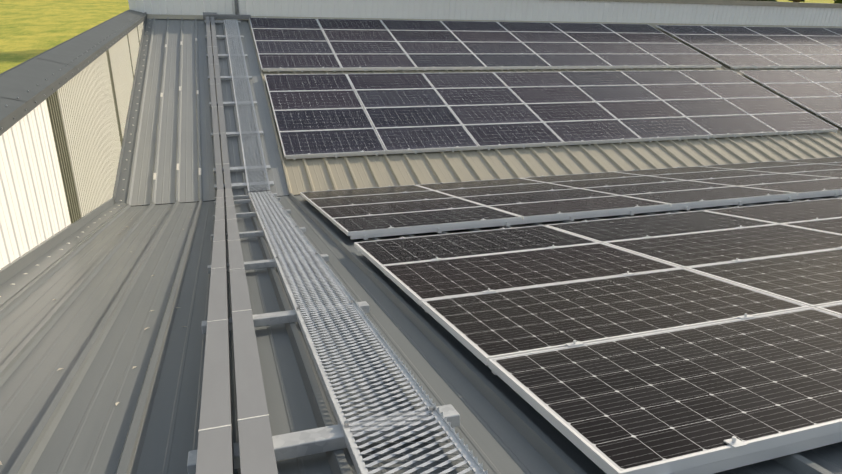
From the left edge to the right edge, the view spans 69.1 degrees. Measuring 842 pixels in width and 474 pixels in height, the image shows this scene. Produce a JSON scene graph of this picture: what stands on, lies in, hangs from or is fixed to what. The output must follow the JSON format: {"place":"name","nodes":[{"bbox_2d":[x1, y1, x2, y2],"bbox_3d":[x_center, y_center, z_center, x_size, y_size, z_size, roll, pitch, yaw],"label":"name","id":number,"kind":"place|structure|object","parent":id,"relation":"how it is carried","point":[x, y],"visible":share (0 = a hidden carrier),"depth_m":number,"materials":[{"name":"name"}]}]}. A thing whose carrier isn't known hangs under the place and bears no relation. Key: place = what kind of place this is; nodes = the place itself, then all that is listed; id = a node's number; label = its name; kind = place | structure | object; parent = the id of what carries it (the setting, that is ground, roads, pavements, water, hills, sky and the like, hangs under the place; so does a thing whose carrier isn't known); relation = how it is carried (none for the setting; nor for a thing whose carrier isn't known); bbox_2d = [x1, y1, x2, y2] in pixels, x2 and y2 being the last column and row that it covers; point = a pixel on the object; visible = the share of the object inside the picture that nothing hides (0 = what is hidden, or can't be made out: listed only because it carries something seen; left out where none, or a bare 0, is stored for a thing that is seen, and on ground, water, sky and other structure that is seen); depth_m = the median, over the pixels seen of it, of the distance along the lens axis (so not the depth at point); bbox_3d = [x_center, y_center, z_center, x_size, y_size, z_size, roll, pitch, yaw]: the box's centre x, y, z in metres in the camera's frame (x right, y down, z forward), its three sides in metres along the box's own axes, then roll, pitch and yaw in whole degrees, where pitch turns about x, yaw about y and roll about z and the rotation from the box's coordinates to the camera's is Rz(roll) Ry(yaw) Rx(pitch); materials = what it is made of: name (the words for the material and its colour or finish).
{"place":"outdoors","nodes":[
{"label":"outdoors","id":0,"kind":"place"},
{"bbox_2d":[0,21,143,269],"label":"parapet wall","id":1,"kind":"structure","parent":0,"point":[60,149],"depth_m":7.18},
{"bbox_2d":[0,10,146,135],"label":"parapet cap","id":2,"kind":"object","parent":1,"relation":"on","point":[20,80],"visible":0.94,"depth_m":7.46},
{"bbox_2d":[0,0,836,73],"bbox_3d":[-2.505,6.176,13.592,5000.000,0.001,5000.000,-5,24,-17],"label":"grass field","id":3,"kind":"structure","parent":0,"point":[29,29],"depth_m":127.99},
{"bbox_2d":[128,0,841,25],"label":"parapet wall","id":4,"kind":"structure","parent":0,"point":[578,11],"depth_m":20.62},
{"bbox_3d":[15.112,-6.369,25.505,49.250,6.049,0.275,-5,24,-17],"label":"ridge wall","id":5,"kind":"object","parent":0,"visible":0},
{"bbox_2d":[580,0,841,7],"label":"ridge wall coping","id":6,"kind":"object","parent":5,"relation":"on","point":[770,3],"visible":1,"depth_m":23.14,"materials":[{"name":"metal"}]},
{"bbox_3d":[18.844,-3.205,14.379,49.250,3.196,23.784,-5,24,-17],"label":"roof underside","id":7,"kind":"object","parent":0,"visible":0},
{"bbox_2d":[0,193,841,473],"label":"roof","id":8,"kind":"structure","parent":7,"relation":"on","point":[104,288],"depth_m":3.16,"materials":[{"name":"paint"}]},
{"bbox_2d":[126,17,288,205],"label":"roof","id":9,"kind":"structure","parent":8,"relation":"on","point":[175,127],"depth_m":12.46,"materials":[{"name":"paint"}]},
{"bbox_2d":[112,12,152,203],"bbox_3d":[-6.278,-3.422,13.585,0.225,0.160,9.900,-5,37,-17],"label":"roof flashing","id":10,"kind":"object","parent":9,"relation":"on","point":[120,184],"depth_m":12.06,"materials":[{"name":"paint"}]},
{"bbox_2d":[187,20,459,473],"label":"strut channels","id":11,"kind":"object","parent":9,"relation":"on","point":[307,442],"visible":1,"depth_m":2.36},
{"bbox_2d":[196,17,233,473],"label":"cable trunking","id":12,"kind":"object","parent":11,"relation":"on","point":[215,453],"visible":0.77,"depth_m":2.76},
{"bbox_2d":[210,17,277,473],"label":"cable trunking","id":13,"kind":"object","parent":11,"relation":"on","point":[257,452],"visible":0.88,"depth_m":2.75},
{"bbox_2d":[224,19,270,191],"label":"walkway","id":14,"kind":"structure","parent":11,"relation":"on","point":[235,30],"depth_m":13.04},
{"bbox_2d":[248,191,487,473],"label":"walkway","id":15,"kind":"structure","parent":11,"relation":"on","point":[285,236],"depth_m":2.93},
{"bbox_2d":[321,192,841,239],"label":"array rails","id":16,"kind":"object","parent":8,"relation":"on","point":[440,230],"visible":0.1,"depth_m":7.00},
{"bbox_2d":[300,185,432,200],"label":"solar panel","id":17,"kind":"object","parent":16,"relation":"on","point":[357,192],"visible":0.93,"depth_m":9.77,"materials":[{"name":"black"}]},
{"bbox_2d":[308,190,454,209],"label":"solar panel","id":18,"kind":"object","parent":16,"relation":"on","point":[317,203],"visible":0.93,"depth_m":8.81,"materials":[{"name":"black"}]},
{"bbox_2d":[318,197,483,220],"bbox_3d":[-0.272,-0.371,7.902,1.956,0.040,0.992,-5,11,-17],"label":"solar panel","id":19,"kind":"object","parent":16,"relation":"on","point":[329,213],"visible":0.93,"depth_m":7.86,"materials":[{"name":"black"}]},
{"bbox_2d":[331,206,521,235],"bbox_3d":[0.035,-0.200,6.955,1.956,0.040,0.992,-5,11,-17],"label":"solar panel","id":20,"kind":"object","parent":16,"relation":"on","point":[379,223],"visible":1,"depth_m":6.79,"materials":[{"name":"black"}]},
{"bbox_2d":[417,178,544,190],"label":"solar panel","id":21,"kind":"object","parent":16,"relation":"on","point":[472,184],"visible":0.83,"depth_m":10.35,"materials":[{"name":"black"}]},
{"bbox_2d":[435,183,576,197],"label":"solar panel","id":22,"kind":"object","parent":16,"relation":"on","point":[491,190],"visible":0.83,"depth_m":9.40,"materials":[{"name":"black"}]},
{"bbox_2d":[458,188,617,205],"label":"solar panel","id":23,"kind":"object","parent":16,"relation":"on","point":[523,197],"visible":0.8,"depth_m":8.45,"materials":[{"name":"black"}]},
{"bbox_2d":[487,195,669,219],"bbox_3d":[1.921,-0.375,7.538,1.956,0.040,0.992,-5,11,-17],"label":"solar panel","id":24,"kind":"object","parent":16,"relation":"on","point":[566,208],"visible":0.87,"depth_m":7.38,"materials":[{"name":"black"}]},
{"bbox_2d":[522,172,644,182],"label":"solar panel","id":25,"kind":"object","parent":16,"relation":"on","point":[574,177],"visible":0.83,"depth_m":10.94,"materials":[{"name":"black"}]},
{"bbox_2d":[548,176,684,188],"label":"solar panel","id":26,"kind":"object","parent":16,"relation":"on","point":[580,184],"visible":0.73,"depth_m":9.99,"materials":[{"name":"black"}]},
{"bbox_2d":[581,180,731,195],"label":"solar panel","id":27,"kind":"object","parent":16,"relation":"on","point":[621,190],"visible":0.77,"depth_m":9.04,"materials":[{"name":"black"}]},
{"bbox_2d":[615,166,734,175],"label":"solar panel","id":28,"kind":"object","parent":16,"relation":"on","point":[661,171],"visible":0.8,"depth_m":11.52,"materials":[{"name":"black"}]},
{"bbox_2d":[622,186,796,206],"bbox_3d":[3.804,-0.549,8.120,1.956,0.040,0.992,-5,11,-17],"label":"solar panel","id":29,"kind":"object","parent":16,"relation":"on","point":[706,195],"visible":0.83,"depth_m":7.97,"materials":[{"name":"black"}]},
{"bbox_2d":[648,169,779,179],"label":"solar panel","id":30,"kind":"object","parent":16,"relation":"on","point":[710,174],"visible":0.77,"depth_m":10.58,"materials":[{"name":"black"}]},
{"bbox_2d":[689,173,834,185],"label":"solar panel","id":31,"kind":"object","parent":16,"relation":"on","point":[758,179],"visible":0.77,"depth_m":9.62,"materials":[{"name":"black"}]},
{"bbox_2d":[738,164,841,172],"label":"solar panel","id":32,"kind":"object","parent":16,"relation":"on","point":[798,168],"visible":0.77,"depth_m":11.18,"materials":[{"name":"black"}]},
{"bbox_2d":[741,178,841,195],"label":"solar panel","id":33,"kind":"object","parent":16,"relation":"on","point":[812,187],"visible":0.8,"depth_m":8.61,"materials":[{"name":"black"}]},
{"bbox_2d":[358,250,841,473],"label":"array rails","id":34,"kind":"object","parent":8,"relation":"on","point":[756,457],"depth_m":2.06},
{"bbox_2d":[354,225,598,269],"bbox_3d":[0.465,0.068,5.479,1.956,0.040,0.992,-5,11,-17],"label":"solar panel","id":35,"kind":"object","parent":34,"relation":"on","point":[378,253],"visible":0.9,"depth_m":5.41,"materials":[{"name":"black"}]},
{"bbox_2d":[381,243,681,305],"bbox_3d":[0.773,0.238,4.532,1.956,0.040,0.992,-5,11,-17],"label":"solar panel","id":36,"kind":"object","parent":34,"relation":"on","point":[417,282],"visible":0.9,"depth_m":4.45,"materials":[{"name":"black"}]},
{"bbox_2d":[421,268,809,365],"bbox_3d":[1.083,0.408,3.586,1.956,0.040,0.992,-5,11,-17],"label":"solar panel","id":37,"kind":"object","parent":34,"relation":"on","point":[483,327],"visible":0.87,"depth_m":3.47,"materials":[{"name":"black"}]},
{"bbox_2d":[545,210,776,242],"bbox_3d":[2.350,-0.107,6.062,1.956,0.040,0.992,-5,11,-17],"label":"solar panel","id":38,"kind":"object","parent":34,"relation":"on","point":[620,229],"visible":0.83,"depth_m":6.00,"materials":[{"name":"black"}]},
{"bbox_2d":[488,307,841,473],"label":"solar panel","id":39,"kind":"object","parent":34,"relation":"on","point":[669,401],"visible":0.9,"depth_m":2.45,"materials":[{"name":"black"}]},
{"bbox_2d":[603,224,841,267],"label":"solar panel","id":40,"kind":"object","parent":34,"relation":"on","point":[712,247],"visible":0.77,"depth_m":5.05,"materials":[{"name":"black"}]},
{"bbox_2d":[686,248,841,307],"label":"solar panel","id":41,"kind":"object","parent":34,"relation":"on","point":[812,279],"visible":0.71,"depth_m":4.08,"materials":[{"name":"black"}]},
{"bbox_2d":[704,198,841,223],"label":"solar panel","id":42,"kind":"object","parent":34,"relation":"on","point":[788,212],"visible":0.85,"depth_m":6.60,"materials":[{"name":"black"}]},
{"bbox_2d":[783,217,841,234],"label":"solar panel","id":43,"kind":"object","parent":34,"relation":"on","point":[832,225],"visible":0.57,"depth_m":5.76,"materials":[{"name":"black"}]},
{"bbox_2d":[248,19,841,194],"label":"roof","id":44,"kind":"structure","parent":7,"relation":"on","point":[333,173],"depth_m":12.86,"materials":[{"name":"paint"}]},
{"bbox_2d":[263,66,720,71],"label":"array rails","id":45,"kind":"object","parent":44,"relation":"on","point":[365,70],"visible":0.12,"depth_m":16.55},
{"bbox_2d":[249,17,320,28],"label":"solar panel","id":46,"kind":"object","parent":45,"relation":"on","point":[283,23],"visible":0.8,"depth_m":17.78,"materials":[{"name":"black"}]},
{"bbox_2d":[252,28,326,40],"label":"solar panel","id":47,"kind":"object","parent":45,"relation":"on","point":[288,34],"visible":0.93,"depth_m":17.00,"materials":[{"name":"black"}]},
{"bbox_2d":[255,41,333,53],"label":"solar panel","id":48,"kind":"object","parent":45,"relation":"on","point":[293,47],"visible":0.93,"depth_m":16.23,"materials":[{"name":"black"}]},
{"bbox_2d":[258,54,340,69],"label":"solar panel","id":49,"kind":"object","parent":45,"relation":"on","point":[296,61],"visible":1,"depth_m":15.43,"materials":[{"name":"black"}]},
{"bbox_2d":[317,19,386,29],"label":"solar panel","id":50,"kind":"object","parent":45,"relation":"on","point":[355,24],"visible":0.93,"depth_m":18.36,"materials":[{"name":"black"}]},
{"bbox_2d":[322,29,395,40],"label":"solar panel","id":51,"kind":"object","parent":45,"relation":"on","point":[355,35],"visible":0.93,"depth_m":17.60,"materials":[{"name":"black"}]},
{"bbox_2d":[328,41,405,53],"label":"solar panel","id":52,"kind":"object","parent":45,"relation":"on","point":[365,47],"visible":0.93,"depth_m":16.83,"materials":[{"name":"black"}]},
{"bbox_2d":[335,54,415,68],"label":"solar panel","id":53,"kind":"object","parent":45,"relation":"on","point":[373,61],"visible":0.97,"depth_m":16.02,"materials":[{"name":"black"}]},
{"bbox_2d":[381,20,449,30],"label":"solar panel","id":54,"kind":"object","parent":45,"relation":"on","point":[425,25],"visible":0.87,"depth_m":18.95,"materials":[{"name":"black"}]},
{"bbox_2d":[389,30,460,41],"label":"solar panel","id":55,"kind":"object","parent":45,"relation":"on","point":[419,36],"visible":0.87,"depth_m":18.17,"materials":[{"name":"black"}]},
{"bbox_2d":[397,41,472,53],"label":"solar panel","id":56,"kind":"object","parent":45,"relation":"on","point":[434,47],"visible":0.87,"depth_m":17.40,"materials":[{"name":"black"}]},
{"bbox_2d":[407,54,485,68],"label":"solar panel","id":57,"kind":"object","parent":45,"relation":"on","point":[436,61],"visible":0.97,"depth_m":16.60,"materials":[{"name":"black"}]},
{"bbox_2d":[441,21,507,31],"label":"solar panel","id":58,"kind":"object","parent":45,"relation":"on","point":[471,26],"visible":0.83,"depth_m":19.54,"materials":[{"name":"black"}]},
{"bbox_2d":[451,31,520,41],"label":"solar panel","id":59,"kind":"object","parent":45,"relation":"on","point":[483,36],"visible":0.83,"depth_m":18.77,"materials":[{"name":"black"}]},
{"bbox_2d":[462,42,534,53],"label":"solar panel","id":60,"kind":"object","parent":45,"relation":"on","point":[497,47],"visible":0.8,"depth_m":17.99,"materials":[{"name":"black"}]},
{"bbox_2d":[474,54,550,67],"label":"solar panel","id":61,"kind":"object","parent":45,"relation":"on","point":[511,60],"visible":0.9,"depth_m":17.18,"materials":[{"name":"black"}]},
{"bbox_2d":[510,32,577,42],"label":"solar panel","id":62,"kind":"object","parent":45,"relation":"on","point":[562,37],"visible":0.8,"depth_m":19.34,"materials":[{"name":"black"}]},
{"bbox_2d":[522,42,593,53],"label":"solar panel","id":63,"kind":"object","parent":45,"relation":"on","point":[553,48],"visible":0.8,"depth_m":18.57,"materials":[{"name":"black"}]},
{"bbox_2d":[537,54,611,67],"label":"solar panel","id":64,"kind":"object","parent":45,"relation":"on","point":[571,60],"visible":0.87,"depth_m":17.76,"materials":[{"name":"black"}]},
{"bbox_2d":[564,32,630,42],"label":"solar panel","id":65,"kind":"object","parent":45,"relation":"on","point":[583,37],"visible":0.77,"depth_m":19.92,"materials":[{"name":"black"}]},
{"bbox_2d":[580,43,648,53],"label":"solar panel","id":66,"kind":"object","parent":45,"relation":"on","point":[613,48],"visible":0.77,"depth_m":19.14,"materials":[{"name":"black"}]},
{"bbox_2d":[595,54,668,66],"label":"solar panel","id":67,"kind":"object","parent":45,"relation":"on","point":[632,60],"visible":0.87,"depth_m":18.35,"materials":[{"name":"black"}]},
{"bbox_2d":[633,43,700,53],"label":"solar panel","id":68,"kind":"object","parent":45,"relation":"on","point":[666,48],"visible":0.8,"depth_m":19.74,"materials":[{"name":"black"}]},
{"bbox_2d":[651,54,721,66],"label":"solar panel","id":69,"kind":"object","parent":45,"relation":"on","point":[687,60],"visible":0.9,"depth_m":18.92,"materials":[{"name":"black"}]},
{"bbox_2d":[147,14,841,27],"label":"ridge flashing","id":70,"kind":"object","parent":44,"relation":"on","point":[151,16],"visible":0.33,"depth_m":20.22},
{"bbox_2d":[286,92,836,159],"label":"array rails","id":71,"kind":"object","parent":44,"relation":"on","point":[489,148],"visible":0.23,"depth_m":13.08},
{"bbox_2d":[264,74,353,92],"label":"solar panel","id":72,"kind":"object","parent":71,"relation":"on","point":[300,82],"visible":0.93,"depth_m":14.42,"materials":[{"name":"black"}]},
{"bbox_2d":[269,90,362,109],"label":"solar panel","id":73,"kind":"object","parent":71,"relation":"on","point":[309,100],"visible":0.93,"depth_m":13.65,"materials":[{"name":"black"}]},
{"bbox_2d":[273,108,373,132],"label":"solar panel","id":74,"kind":"object","parent":71,"relation":"on","point":[317,119],"visible":0.93,"depth_m":12.88,"materials":[{"name":"black"}]},
{"bbox_2d":[279,128,385,156],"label":"solar panel","id":75,"kind":"object","parent":71,"relation":"on","point":[323,142],"visible":1,"depth_m":12.09,"materials":[{"name":"black"}]},
{"bbox_2d":[347,73,433,90],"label":"solar panel","id":76,"kind":"object","parent":71,"relation":"on","point":[377,81],"visible":0.87,"depth_m":15.00,"materials":[{"name":"black"}]},
{"bbox_2d":[355,89,446,108],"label":"solar panel","id":77,"kind":"object","parent":71,"relation":"on","point":[382,98],"visible":0.93,"depth_m":14.23,"materials":[{"name":"black"}]},
{"bbox_2d":[364,106,461,128],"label":"solar panel","id":78,"kind":"object","parent":71,"relation":"on","point":[393,117],"visible":0.9,"depth_m":13.46,"materials":[{"name":"black"}]},
{"bbox_2d":[375,125,477,152],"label":"solar panel","id":79,"kind":"object","parent":71,"relation":"on","point":[405,139],"visible":0.93,"depth_m":12.67,"materials":[{"name":"black"}]},
{"bbox_2d":[423,72,506,88],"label":"solar panel","id":80,"kind":"object","parent":71,"relation":"on","point":[466,80],"visible":0.87,"depth_m":15.58,"materials":[{"name":"black"}]},
{"bbox_2d":[435,87,523,105],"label":"solar panel","id":81,"kind":"object","parent":71,"relation":"on","point":[475,96],"visible":0.83,"depth_m":14.81,"materials":[{"name":"black"}]},
{"bbox_2d":[448,104,541,125],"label":"solar panel","id":82,"kind":"object","parent":71,"relation":"on","point":[490,114],"visible":0.8,"depth_m":14.04,"materials":[{"name":"black"}]},
{"bbox_2d":[463,122,562,147],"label":"solar panel","id":83,"kind":"object","parent":71,"relation":"on","point":[509,134],"visible":0.93,"depth_m":13.25,"materials":[{"name":"black"}]},
{"bbox_2d":[493,72,575,87],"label":"solar panel","id":84,"kind":"object","parent":71,"relation":"on","point":[529,79],"visible":0.83,"depth_m":16.17,"materials":[{"name":"black"}]},
{"bbox_2d":[509,86,594,103],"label":"solar panel","id":85,"kind":"object","parent":71,"relation":"on","point":[551,94],"visible":0.8,"depth_m":15.40,"materials":[{"name":"black"}]},
{"bbox_2d":[525,102,615,122],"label":"solar panel","id":86,"kind":"object","parent":71,"relation":"on","point":[559,112],"visible":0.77,"depth_m":14.62,"materials":[{"name":"black"}]},
{"bbox_2d":[544,119,640,143],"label":"solar panel","id":87,"kind":"object","parent":71,"relation":"on","point":[569,132],"visible":0.93,"depth_m":13.83,"materials":[{"name":"black"}]},
{"bbox_2d":[560,71,638,85],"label":"solar panel","id":88,"kind":"object","parent":71,"relation":"on","point":[590,78],"visible":0.83,"depth_m":16.75,"materials":[{"name":"black"}]},
{"bbox_2d":[577,85,660,101],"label":"solar panel","id":89,"kind":"object","parent":71,"relation":"on","point":[608,93],"visible":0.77,"depth_m":15.98,"materials":[{"name":"black"}]},
{"bbox_2d":[596,100,684,119],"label":"solar panel","id":90,"kind":"object","parent":71,"relation":"on","point":[617,110],"visible":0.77,"depth_m":15.21,"materials":[{"name":"black"}]},
{"bbox_2d":[621,71,698,84],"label":"solar panel","id":91,"kind":"object","parent":71,"relation":"on","point":[656,77],"visible":0.83,"depth_m":17.33,"materials":[{"name":"black"}]},
{"bbox_2d":[618,117,711,139],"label":"solar panel","id":92,"kind":"object","parent":71,"relation":"on","point":[661,128],"visible":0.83,"depth_m":14.42,"materials":[{"name":"black"}]},
{"bbox_2d":[641,84,722,99],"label":"solar panel","id":93,"kind":"object","parent":71,"relation":"on","point":[678,91],"visible":0.8,"depth_m":16.56,"materials":[{"name":"black"}]},
{"bbox_2d":[662,99,748,116],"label":"solar panel","id":94,"kind":"object","parent":71,"relation":"on","point":[700,107],"visible":0.77,"depth_m":15.79,"materials":[{"name":"black"}]},
{"bbox_2d":[679,70,753,83],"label":"solar panel","id":95,"kind":"object","parent":71,"relation":"on","point":[712,76],"visible":0.83,"depth_m":17.92,"materials":[{"name":"black"}]},
{"bbox_2d":[687,115,776,136],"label":"solar panel","id":96,"kind":"object","parent":71,"relation":"on","point":[724,125],"visible":0.87,"depth_m":15.00,"materials":[{"name":"black"}]},
{"bbox_2d":[700,83,779,98],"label":"solar panel","id":97,"kind":"object","parent":71,"relation":"on","point":[738,90],"visible":0.8,"depth_m":17.15,"materials":[{"name":"black"}]},
{"bbox_2d":[724,97,806,114],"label":"solar panel","id":98,"kind":"object","parent":71,"relation":"on","point":[768,105],"visible":0.8,"depth_m":16.38,"materials":[{"name":"black"}]},
{"bbox_2d":[750,112,837,132],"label":"solar panel","id":99,"kind":"object","parent":71,"relation":"on","point":[794,122],"visible":0.9,"depth_m":15.59,"materials":[{"name":"black"}]},
{"bbox_2d":[656,27,841,68],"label":"array rails","id":100,"kind":"object","parent":44,"relation":"on","point":[777,67],"visible":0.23,"depth_m":19.61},
{"bbox_2d":[691,44,757,55],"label":"solar panel","id":101,"kind":"object","parent":100,"relation":"on","point":[723,49],"visible":0.87,"depth_m":20.33,"materials":[{"name":"black"}]},
{"bbox_2d":[710,55,779,66],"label":"solar panel","id":102,"kind":"object","parent":100,"relation":"on","point":[744,60],"visible":0.9,"depth_m":19.52,"materials":[{"name":"black"}]},
{"bbox_2d":[760,55,827,66],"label":"solar panel","id":103,"kind":"object","parent":100,"relation":"on","point":[793,60],"visible":0.83,"depth_m":20.10,"materials":[{"name":"black"}]},
{"bbox_3d":[-4.417,0.714,7.903,0.316,5.350,24.084,-5,24,-17],"label":"parapet","id":104,"kind":"object","parent":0,"visible":0},
{"bbox_2d":[0,198,126,306],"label":"roof flashing","id":105,"kind":"object","parent":104,"relation":"attached to","point":[14,271],"depth_m":5.86,"materials":[{"name":"paint"}]},
{"bbox_3d":[17.818,-4.537,19.456,15.760,0.972,3.967,-5,24,-17],"label":"array","id":106,"kind":"object","parent":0,"visible":0},
{"bbox_2d":[739,70,813,84],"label":"solar panel","id":107,"kind":"object","parent":106,"relation":"on","point":[762,77],"visible":0.93,"depth_m":18.51,"materials":[{"name":"black"}]},
{"bbox_2d":[763,83,839,98],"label":"solar panel","id":108,"kind":"object","parent":106,"relation":"on","point":[790,90],"visible":0.83,"depth_m":17.74,"materials":[{"name":"black"}]},
{"bbox_2d":[789,96,841,113],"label":"solar panel","id":109,"kind":"object","parent":106,"relation":"on","point":[815,105],"visible":0.9,"depth_m":16.95,"materials":[{"name":"black"}]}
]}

